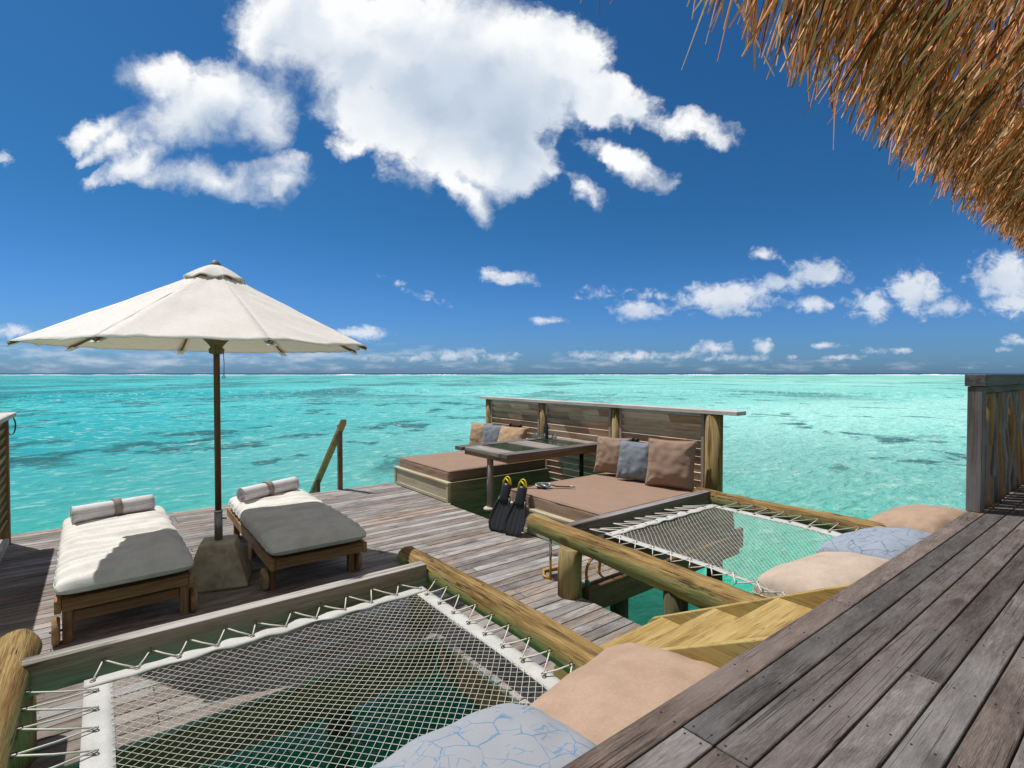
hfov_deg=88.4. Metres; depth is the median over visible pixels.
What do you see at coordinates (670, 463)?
scatter cushion
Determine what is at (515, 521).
swim fin
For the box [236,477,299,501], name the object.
rolled towel
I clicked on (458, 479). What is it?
daybed
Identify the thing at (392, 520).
deck
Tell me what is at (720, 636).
wooden stairs
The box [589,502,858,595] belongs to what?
net hammock
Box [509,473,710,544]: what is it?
daybed
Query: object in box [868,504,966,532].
floor pillow
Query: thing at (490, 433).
scatter cushion
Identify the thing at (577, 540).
hammock frame
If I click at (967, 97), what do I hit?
thatched roof
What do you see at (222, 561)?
concrete stand
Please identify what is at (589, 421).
slatted screen
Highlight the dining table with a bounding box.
[455,436,596,510]
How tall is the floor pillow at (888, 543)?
0.408 m
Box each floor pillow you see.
[370,703,596,767]
[529,643,718,744]
[752,552,888,597]
[816,526,931,559]
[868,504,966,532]
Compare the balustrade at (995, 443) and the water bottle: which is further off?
the water bottle
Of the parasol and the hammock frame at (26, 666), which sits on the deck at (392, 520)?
the hammock frame at (26, 666)
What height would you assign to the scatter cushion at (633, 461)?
0.474 m
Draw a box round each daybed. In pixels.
[394,450,548,518]
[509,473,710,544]
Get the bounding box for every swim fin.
[488,476,511,531]
[504,479,526,536]
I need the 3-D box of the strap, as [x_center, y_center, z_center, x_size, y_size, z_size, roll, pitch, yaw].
[-5.166,0.430,5.428,0.020,0.196,0.091,0,1,7]
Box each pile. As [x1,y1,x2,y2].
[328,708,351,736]
[663,590,687,614]
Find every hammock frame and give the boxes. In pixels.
[0,546,604,767]
[526,487,885,608]
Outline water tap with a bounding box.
[545,537,557,579]
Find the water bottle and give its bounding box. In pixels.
[543,415,548,438]
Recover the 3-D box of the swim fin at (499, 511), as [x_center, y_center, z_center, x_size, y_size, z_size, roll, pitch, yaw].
[-0.110,1.338,5.902,0.260,0.581,0.263,1,1,34]
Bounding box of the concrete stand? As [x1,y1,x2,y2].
[189,509,252,592]
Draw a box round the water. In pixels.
[0,373,1023,767]
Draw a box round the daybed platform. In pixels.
[410,489,742,618]
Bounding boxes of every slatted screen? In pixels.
[0,412,15,560]
[480,396,745,539]
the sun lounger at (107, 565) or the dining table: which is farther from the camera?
the dining table
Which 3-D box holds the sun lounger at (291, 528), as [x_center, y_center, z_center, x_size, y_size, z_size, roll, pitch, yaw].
[-2.153,1.412,5.092,0.830,0.470,2.050,-1,1,-37]
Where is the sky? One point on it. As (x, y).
(439, 186)
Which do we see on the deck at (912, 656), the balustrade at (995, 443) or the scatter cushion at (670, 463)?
the balustrade at (995, 443)
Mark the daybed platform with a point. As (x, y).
(620, 608)
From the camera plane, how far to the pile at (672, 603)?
3.40 m
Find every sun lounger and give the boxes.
[49,506,198,646]
[227,489,366,590]
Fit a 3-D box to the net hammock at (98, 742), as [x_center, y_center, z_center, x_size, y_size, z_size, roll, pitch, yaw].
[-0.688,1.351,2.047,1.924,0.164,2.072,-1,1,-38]
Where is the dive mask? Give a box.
[523,482,574,488]
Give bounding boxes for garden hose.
[542,558,600,586]
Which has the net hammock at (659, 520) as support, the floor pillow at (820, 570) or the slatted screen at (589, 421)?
the floor pillow at (820, 570)
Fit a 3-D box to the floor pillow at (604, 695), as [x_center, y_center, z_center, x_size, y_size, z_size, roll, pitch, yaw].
[0.473,1.321,2.021,0.713,0.368,0.945,1,2,44]
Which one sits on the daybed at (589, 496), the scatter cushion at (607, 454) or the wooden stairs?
the scatter cushion at (607, 454)
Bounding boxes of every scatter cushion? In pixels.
[469,422,493,443]
[481,424,505,442]
[497,425,528,440]
[593,436,631,473]
[616,440,647,480]
[645,438,696,490]
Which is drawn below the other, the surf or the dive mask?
the dive mask
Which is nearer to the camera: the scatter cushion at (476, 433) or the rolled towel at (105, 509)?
the rolled towel at (105, 509)
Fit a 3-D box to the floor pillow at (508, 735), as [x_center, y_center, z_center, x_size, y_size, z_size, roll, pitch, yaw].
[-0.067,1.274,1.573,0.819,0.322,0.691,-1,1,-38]
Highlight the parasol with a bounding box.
[7,260,367,509]
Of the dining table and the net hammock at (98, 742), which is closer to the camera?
the net hammock at (98, 742)
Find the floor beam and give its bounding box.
[585,534,738,607]
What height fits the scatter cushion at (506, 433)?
0.521 m
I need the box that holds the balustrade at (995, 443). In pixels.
[965,374,1023,512]
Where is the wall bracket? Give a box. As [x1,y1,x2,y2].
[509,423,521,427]
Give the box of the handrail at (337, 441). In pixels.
[309,419,345,493]
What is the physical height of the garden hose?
0.243 m
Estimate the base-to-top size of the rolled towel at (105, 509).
0.169 m
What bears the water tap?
on the deck at (392, 520)
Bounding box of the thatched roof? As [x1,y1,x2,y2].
[580,0,1023,255]
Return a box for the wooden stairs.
[553,583,852,679]
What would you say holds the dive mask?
on the daybed at (589, 496)
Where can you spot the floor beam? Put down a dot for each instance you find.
(611, 591)
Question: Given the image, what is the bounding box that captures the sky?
[0,0,1023,372]
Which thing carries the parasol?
on the concrete stand
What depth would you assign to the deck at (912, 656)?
1.70 m
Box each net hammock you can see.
[11,579,572,767]
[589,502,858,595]
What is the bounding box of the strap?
[9,417,15,434]
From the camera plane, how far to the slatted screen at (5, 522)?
5.33 m
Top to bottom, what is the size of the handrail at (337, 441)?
2.962 m
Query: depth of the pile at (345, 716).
4.21 m
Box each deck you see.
[0,483,640,767]
[562,485,1023,767]
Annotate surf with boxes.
[31,374,940,374]
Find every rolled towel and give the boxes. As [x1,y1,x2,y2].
[70,494,154,523]
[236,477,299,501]

